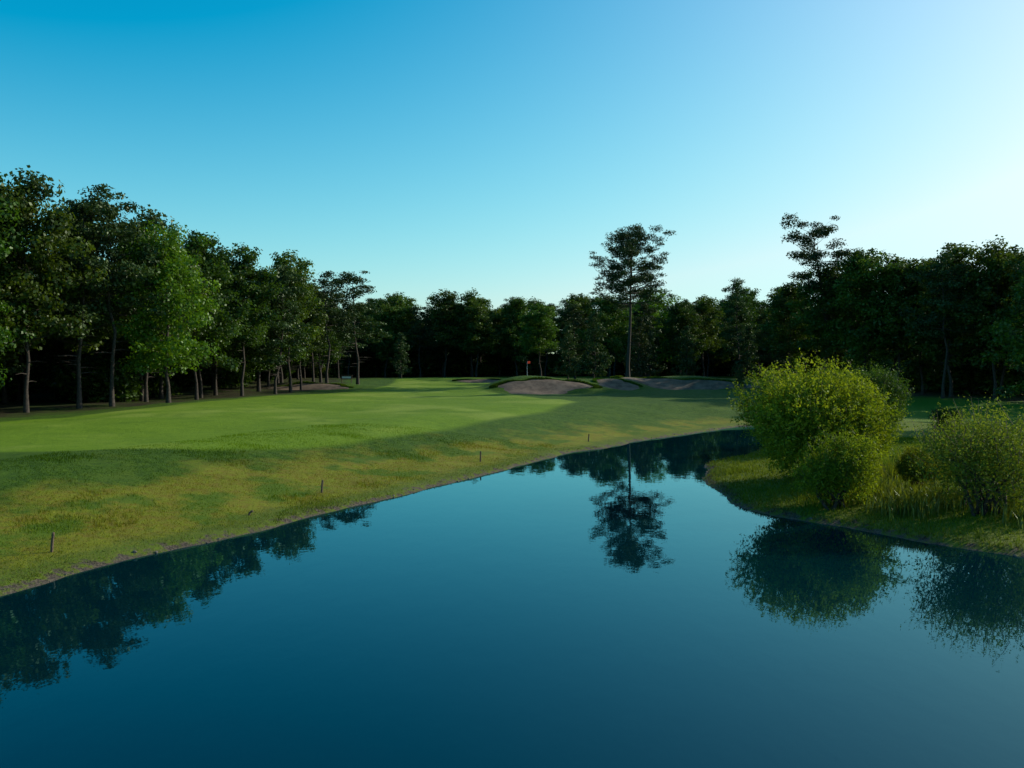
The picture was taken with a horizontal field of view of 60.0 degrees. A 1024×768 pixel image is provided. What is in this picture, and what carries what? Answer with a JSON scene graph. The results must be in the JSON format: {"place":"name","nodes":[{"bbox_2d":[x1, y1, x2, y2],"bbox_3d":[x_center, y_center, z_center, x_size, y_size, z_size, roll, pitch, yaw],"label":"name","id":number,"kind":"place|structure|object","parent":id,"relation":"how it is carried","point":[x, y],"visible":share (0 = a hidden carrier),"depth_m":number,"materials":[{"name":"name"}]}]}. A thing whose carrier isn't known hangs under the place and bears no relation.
{"place":"outdoors","nodes":[
{"label":"outdoors","id":0,"kind":"place"},
{"bbox_2d":[0,426,1023,767],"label":"pond water","id":1,"kind":"structure","parent":0,"point":[656,602],"depth_m":18.97,"materials":[{"name":"blue liquid"}]},
{"bbox_2d":[0,374,1023,595],"bbox_3d":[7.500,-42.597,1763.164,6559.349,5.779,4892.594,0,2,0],"label":"ground","id":2,"kind":"structure","parent":0,"point":[605,417],"depth_m":50.93,"materials":[{"name":"green plant"}]},
{"bbox_2d":[0,242,15,388],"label":"maple tree","id":3,"kind":"object","parent":2,"relation":"on","point":[6,331],"visible":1,"depth_m":68.57,"materials":[{"name":"green plant"}]},
{"bbox_2d":[0,172,35,360],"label":"oak tree","id":4,"kind":"object","parent":2,"relation":"on","point":[6,213],"visible":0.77,"depth_m":71.00,"materials":[{"name":"green plant"}]},
{"bbox_2d":[0,214,48,363],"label":"oak tree","id":5,"kind":"object","parent":2,"relation":"on","point":[12,354],"visible":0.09,"depth_m":77.26,"materials":[{"name":"green plant"}]},
{"bbox_2d":[50,532,54,551],"bbox_3d":[-13.767,4.834,26.541,0.157,0.803,0.090,0,2,0],"label":"wooden stake","id":6,"kind":"object","parent":2,"relation":"on","point":[52,542],"visible":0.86,"depth_m":26.51,"materials":[{"name":"brown wood"}]},
{"bbox_2d":[0,165,108,412],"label":"oak tree","id":7,"kind":"object","parent":2,"relation":"on","point":[40,318],"visible":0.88,"depth_m":73.47,"materials":[{"name":"green plant"}]},
{"bbox_2d":[27,193,130,376],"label":"oak tree","id":8,"kind":"object","parent":2,"relation":"on","point":[100,334],"visible":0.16,"depth_m":84.88,"materials":[{"name":"green plant"}]},
{"bbox_2d":[31,196,143,408],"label":"pine tree","id":9,"kind":"object","parent":2,"relation":"on","point":[82,210],"visible":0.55,"depth_m":78.55,"materials":[{"name":"green plant"}]},
{"bbox_2d":[34,183,170,406],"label":"pine tree","id":10,"kind":"object","parent":2,"relation":"on","point":[106,232],"visible":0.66,"depth_m":80.15,"materials":[{"name":"green plant"}]},
{"bbox_2d":[106,204,208,401],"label":"oak tree","id":11,"kind":"object","parent":2,"relation":"on","point":[156,218],"visible":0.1,"depth_m":90.15,"materials":[{"name":"green plant"}]},
{"bbox_2d":[111,219,220,402],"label":"maple tree","id":12,"kind":"object","parent":2,"relation":"on","point":[164,352],"visible":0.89,"depth_m":82.31,"materials":[{"name":"green plant"}]},
{"bbox_2d":[156,229,256,399],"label":"oak tree","id":13,"kind":"object","parent":2,"relation":"on","point":[207,265],"visible":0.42,"depth_m":95.50,"materials":[{"name":"green plant"}]},
{"bbox_2d":[181,248,253,397],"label":"oak tree","id":14,"kind":"object","parent":2,"relation":"on","point":[226,347],"visible":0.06,"depth_m":103.80,"materials":[{"name":"green plant"}]},
{"bbox_2d":[212,242,284,395],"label":"oak tree","id":15,"kind":"object","parent":2,"relation":"on","point":[243,269],"visible":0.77,"depth_m":102.37,"materials":[{"name":"green plant"}]},
{"bbox_2d":[247,263,309,393],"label":"pine tree","id":16,"kind":"object","parent":2,"relation":"on","point":[284,275],"visible":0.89,"depth_m":109.84,"materials":[{"name":"green plant"}]},
{"bbox_2d":[254,249,325,391],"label":"oak tree","id":17,"kind":"object","parent":2,"relation":"on","point":[300,267],"visible":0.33,"depth_m":114.93,"materials":[{"name":"green plant"}]},
{"bbox_2d":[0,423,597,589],"bbox_3d":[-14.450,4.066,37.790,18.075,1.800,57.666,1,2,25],"label":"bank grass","id":18,"kind":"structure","parent":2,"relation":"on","point":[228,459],"depth_m":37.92,"materials":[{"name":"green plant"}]},
{"bbox_2d":[277,273,328,389],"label":"oak tree","id":19,"kind":"object","parent":2,"relation":"on","point":[314,319],"visible":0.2,"depth_m":125.39,"materials":[{"name":"green plant"}]},
{"bbox_2d":[270,381,353,389],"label":"sand bunker","id":20,"kind":"object","parent":2,"relation":"on","point":[307,385],"visible":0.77,"depth_m":129.12,"materials":[{"name":"beige sand"}]},
{"bbox_2d":[301,270,364,382],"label":"pine tree","id":21,"kind":"object","parent":2,"relation":"on","point":[350,308],"visible":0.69,"depth_m":130.52,"materials":[{"name":"green plant"}]},
{"bbox_2d":[341,375,351,382],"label":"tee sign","id":22,"kind":"object","parent":2,"relation":"on","point":[346,376],"visible":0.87,"depth_m":149.92,"materials":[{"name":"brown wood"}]},
{"bbox_2d":[322,270,392,384],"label":"pine tree","id":23,"kind":"object","parent":2,"relation":"on","point":[348,277],"visible":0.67,"depth_m":137.64,"materials":[{"name":"green plant"}]},
{"bbox_2d":[388,332,412,377],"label":"young pine tree","id":24,"kind":"object","parent":2,"relation":"on","point":[396,360],"visible":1,"depth_m":175.64,"materials":[{"name":"green plant"}]},
{"bbox_2d":[452,378,501,382],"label":"sand bunker","id":25,"kind":"object","parent":2,"relation":"on","point":[489,380],"visible":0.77,"depth_m":152.11,"materials":[{"name":"beige sand"}]},
{"bbox_2d":[49,428,1016,581],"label":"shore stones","id":26,"kind":"object","parent":2,"relation":"on","point":[135,551],"visible":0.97,"depth_m":30.82,"materials":[{"name":"grey stone"}]},
{"bbox_2d":[517,302,559,375],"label":"oak tree","id":27,"kind":"object","parent":2,"relation":"on","point":[539,320],"visible":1,"depth_m":182.44,"materials":[{"name":"green plant"}]},
{"bbox_2d":[489,377,602,393],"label":"sand bunker","id":28,"kind":"object","parent":2,"relation":"on","point":[540,385],"visible":1,"depth_m":121.11,"materials":[{"name":"beige sand"}]},
{"bbox_2d":[542,303,592,378],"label":"pine tree","id":29,"kind":"object","parent":2,"relation":"on","point":[571,311],"visible":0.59,"depth_m":176.37,"materials":[{"name":"green plant"}]},
{"bbox_2d":[553,324,584,379],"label":"young pine tree","id":30,"kind":"object","parent":2,"relation":"on","point":[569,339],"visible":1,"depth_m":157.28,"materials":[{"name":"green plant"}]},
{"bbox_2d":[575,311,614,377],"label":"young pine tree","id":31,"kind":"object","parent":2,"relation":"on","point":[595,332],"visible":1,"depth_m":151.20,"materials":[{"name":"green plant"}]},
{"bbox_2d":[574,295,635,377],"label":"oak tree","id":32,"kind":"object","parent":2,"relation":"on","point":[605,311],"visible":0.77,"depth_m":170.48,"materials":[{"name":"green plant"}]},
{"bbox_2d":[592,378,642,389],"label":"sand bunker","id":33,"kind":"object","parent":2,"relation":"on","point":[618,383],"visible":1,"depth_m":126.41,"materials":[{"name":"beige sand"}]},
{"bbox_2d":[588,223,675,376],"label":"white pine tree","id":34,"kind":"object","parent":2,"relation":"on","point":[626,250],"visible":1,"depth_m":138.70,"materials":[{"name":"green plant"}]},
{"bbox_2d":[620,316,657,376],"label":"young pine tree","id":35,"kind":"object","parent":2,"relation":"on","point":[635,333],"visible":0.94,"depth_m":148.59,"materials":[{"name":"green plant"}]},
{"bbox_2d":[624,301,663,377],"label":"pine tree","id":36,"kind":"object","parent":2,"relation":"on","point":[644,308],"visible":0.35,"depth_m":178.10,"materials":[{"name":"green plant"}]},
{"bbox_2d":[633,315,666,376],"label":"young pine tree","id":37,"kind":"object","parent":2,"relation":"on","point":[652,334],"visible":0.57,"depth_m":159.59,"materials":[{"name":"green plant"}]},
{"bbox_2d":[653,301,709,371],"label":"oak tree","id":38,"kind":"object","parent":2,"relation":"on","point":[680,312],"visible":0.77,"depth_m":172.65,"materials":[{"name":"green plant"}]},
{"bbox_2d":[670,325,700,375],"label":"young pine tree","id":39,"kind":"object","parent":2,"relation":"on","point":[686,353],"visible":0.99,"depth_m":151.41,"materials":[{"name":"green plant"}]},
{"bbox_2d":[610,375,764,389],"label":"sand bunker","id":40,"kind":"object","parent":2,"relation":"on","point":[660,382],"visible":0.81,"depth_m":130.98,"materials":[{"name":"beige sand"}]},
{"bbox_2d":[675,294,729,376],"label":"oak tree","id":41,"kind":"object","parent":2,"relation":"on","point":[704,304],"visible":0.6,"depth_m":178.28,"materials":[{"name":"green plant"}]},
{"bbox_2d":[718,277,757,378],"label":"pine tree","id":42,"kind":"object","parent":2,"relation":"on","point":[736,299],"visible":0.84,"depth_m":168.85,"materials":[{"name":"green plant"}]},
{"bbox_2d":[733,365,745,388],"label":"young pine tree","id":43,"kind":"object","parent":2,"relation":"on","point":[740,373],"visible":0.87,"depth_m":127.91,"materials":[{"name":"green plant"}]},
{"bbox_2d":[730,325,760,380],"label":"young pine tree","id":44,"kind":"object","parent":2,"relation":"on","point":[746,341],"visible":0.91,"depth_m":145.61,"materials":[{"name":"green plant"}]},
{"bbox_2d":[773,340,793,380],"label":"young pine tree","id":45,"kind":"object","parent":2,"relation":"on","point":[781,361],"visible":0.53,"depth_m":139.75,"materials":[{"name":"green plant"}]},
{"bbox_2d":[757,286,812,380],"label":"oak tree","id":46,"kind":"object","parent":2,"relation":"on","point":[770,324],"visible":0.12,"depth_m":158.04,"materials":[{"name":"green plant"}]},
{"bbox_2d":[765,279,820,372],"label":"oak tree","id":47,"kind":"object","parent":2,"relation":"on","point":[788,332],"visible":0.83,"depth_m":137.62,"materials":[{"name":"green plant"}]},
{"bbox_2d":[779,212,857,372],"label":"leaning pine tree","id":48,"kind":"object","parent":2,"relation":"on","point":[822,231],"visible":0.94,"depth_m":129.22,"materials":[{"name":"green plant"}]},
{"bbox_2d":[725,348,912,478],"bbox_3d":[13.995,1.511,40.506,7.782,6.432,8.227,0,2,3],"label":"willow bush","id":49,"kind":"object","parent":2,"relation":"on","point":[789,418],"visible":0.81,"depth_m":38.95,"materials":[{"name":"green plant"}]},
{"bbox_2d":[784,258,861,373],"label":"oak tree","id":50,"kind":"object","parent":2,"relation":"on","point":[817,325],"visible":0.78,"depth_m":129.53,"materials":[{"name":"green plant"}]},
{"bbox_2d":[813,265,857,370],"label":"oak tree","id":51,"kind":"object","parent":2,"relation":"on","point":[843,319],"visible":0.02,"depth_m":135.62,"materials":[{"name":"green plant"}]},
{"bbox_2d":[788,426,893,509],"bbox_3d":[12.684,3.305,34.738,3.758,3.440,3.998,0,2,0],"label":"willow bush","id":52,"kind":"object","parent":2,"relation":"on","point":[841,465],"visible":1,"depth_m":34.01,"materials":[{"name":"green plant"}]},
{"bbox_2d":[821,248,906,373],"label":"oak tree","id":53,"kind":"object","parent":2,"relation":"on","point":[860,269],"visible":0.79,"depth_m":124.95,"materials":[{"name":"green plant"}]},
{"bbox_2d":[705,436,1023,552],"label":"meadow grass","id":54,"kind":"structure","parent":2,"relation":"on","point":[733,468],"depth_m":35.65,"materials":[{"name":"green plant"}]},
{"bbox_2d":[832,358,915,443],"bbox_3d":[22.383,1.472,55.877,5.647,6.192,6.302,1,2,33],"label":"leafy shrub","id":55,"kind":"object","parent":2,"relation":"on","point":[888,382],"visible":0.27,"depth_m":54.93,"materials":[{"name":"green plant"}]},
{"bbox_2d":[851,250,927,382],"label":"oak tree","id":56,"kind":"object","parent":2,"relation":"on","point":[899,284],"visible":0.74,"depth_m":122.02,"materials":[{"name":"green plant"}]},
{"bbox_2d":[882,257,956,394],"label":"oak tree","id":57,"kind":"object","parent":2,"relation":"on","point":[910,362],"visible":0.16,"depth_m":122.43,"materials":[{"name":"green plant"}]},
{"bbox_2d":[893,444,947,486],"bbox_3d":[17.451,3.541,38.096,2.399,2.064,2.255,-1,2,-25],"label":"willow shrub","id":58,"kind":"object","parent":2,"relation":"on","point":[908,474],"visible":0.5,"depth_m":37.93,"materials":[{"name":"green plant"}]},
{"bbox_2d":[842,448,1023,529],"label":"reeds","id":59,"kind":"object","parent":2,"relation":"on","point":[923,502],"visible":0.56,"depth_m":32.99,"materials":[{"name":"green plant"}]},
{"bbox_2d":[898,253,987,397],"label":"pine tree","id":60,"kind":"object","parent":2,"relation":"on","point":[928,319],"visible":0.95,"depth_m":111.00,"materials":[{"name":"green plant"}]},
{"bbox_2d":[927,405,962,436],"bbox_3d":[30.516,2.729,61.972,2.491,2.732,2.780,-1,2,-25],"label":"leafy shrub","id":61,"kind":"object","parent":2,"relation":"on","point":[939,414],"visible":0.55,"depth_m":61.85,"materials":[{"name":"green plant"}]},
{"bbox_2d":[902,241,1004,396],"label":"oak tree","id":62,"kind":"object","parent":2,"relation":"on","point":[960,253],"visible":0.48,"depth_m":114.59,"materials":[{"name":"green plant"}]},
{"bbox_2d":[888,395,1023,515],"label":"willow shrub","id":63,"kind":"object","parent":2,"relation":"on","point":[997,451],"visible":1,"depth_m":31.41,"materials":[{"name":"green plant"}]},
{"bbox_2d":[935,234,1022,398],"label":"oak tree","id":64,"kind":"object","parent":2,"relation":"on","point":[996,270],"visible":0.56,"depth_m":109.16,"materials":[{"name":"green plant"}]},
{"bbox_2d":[962,244,1023,396],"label":"oak tree","id":65,"kind":"object","parent":2,"relation":"on","point":[1014,251],"visible":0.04,"depth_m":113.08,"materials":[{"name":"green plant"}]},
{"bbox_2d":[980,260,1023,399],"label":"oak tree","id":66,"kind":"object","parent":2,"relation":"on","point":[1016,345],"visible":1,"depth_m":67.31,"materials":[{"name":"green plant"}]},
{"bbox_2d":[993,254,1023,363],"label":"oak tree","id":67,"kind":"object","parent":2,"relation":"on","point":[1008,263],"visible":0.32,"depth_m":104.46,"materials":[{"name":"green plant"}]},
{"bbox_2d":[1005,413,1023,478],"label":"willow shrub","id":68,"kind":"object","parent":2,"relation":"on","point":[1017,434],"visible":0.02,"depth_m":36.86,"materials":[{"name":"green plant"}]},
{"bbox_2d":[1008,264,1023,378],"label":"pine tree","id":69,"kind":"object","parent":2,"relation":"on","point":[1019,331],"visible":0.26,"depth_m":72.98,"materials":[{"name":"green plant"}]},
{"bbox_2d":[0,0,1023,354],"label":"sky","id":70,"kind":"structure","parent":0,"point":[423,147],"materials":[{"name":"blue"}]}
]}

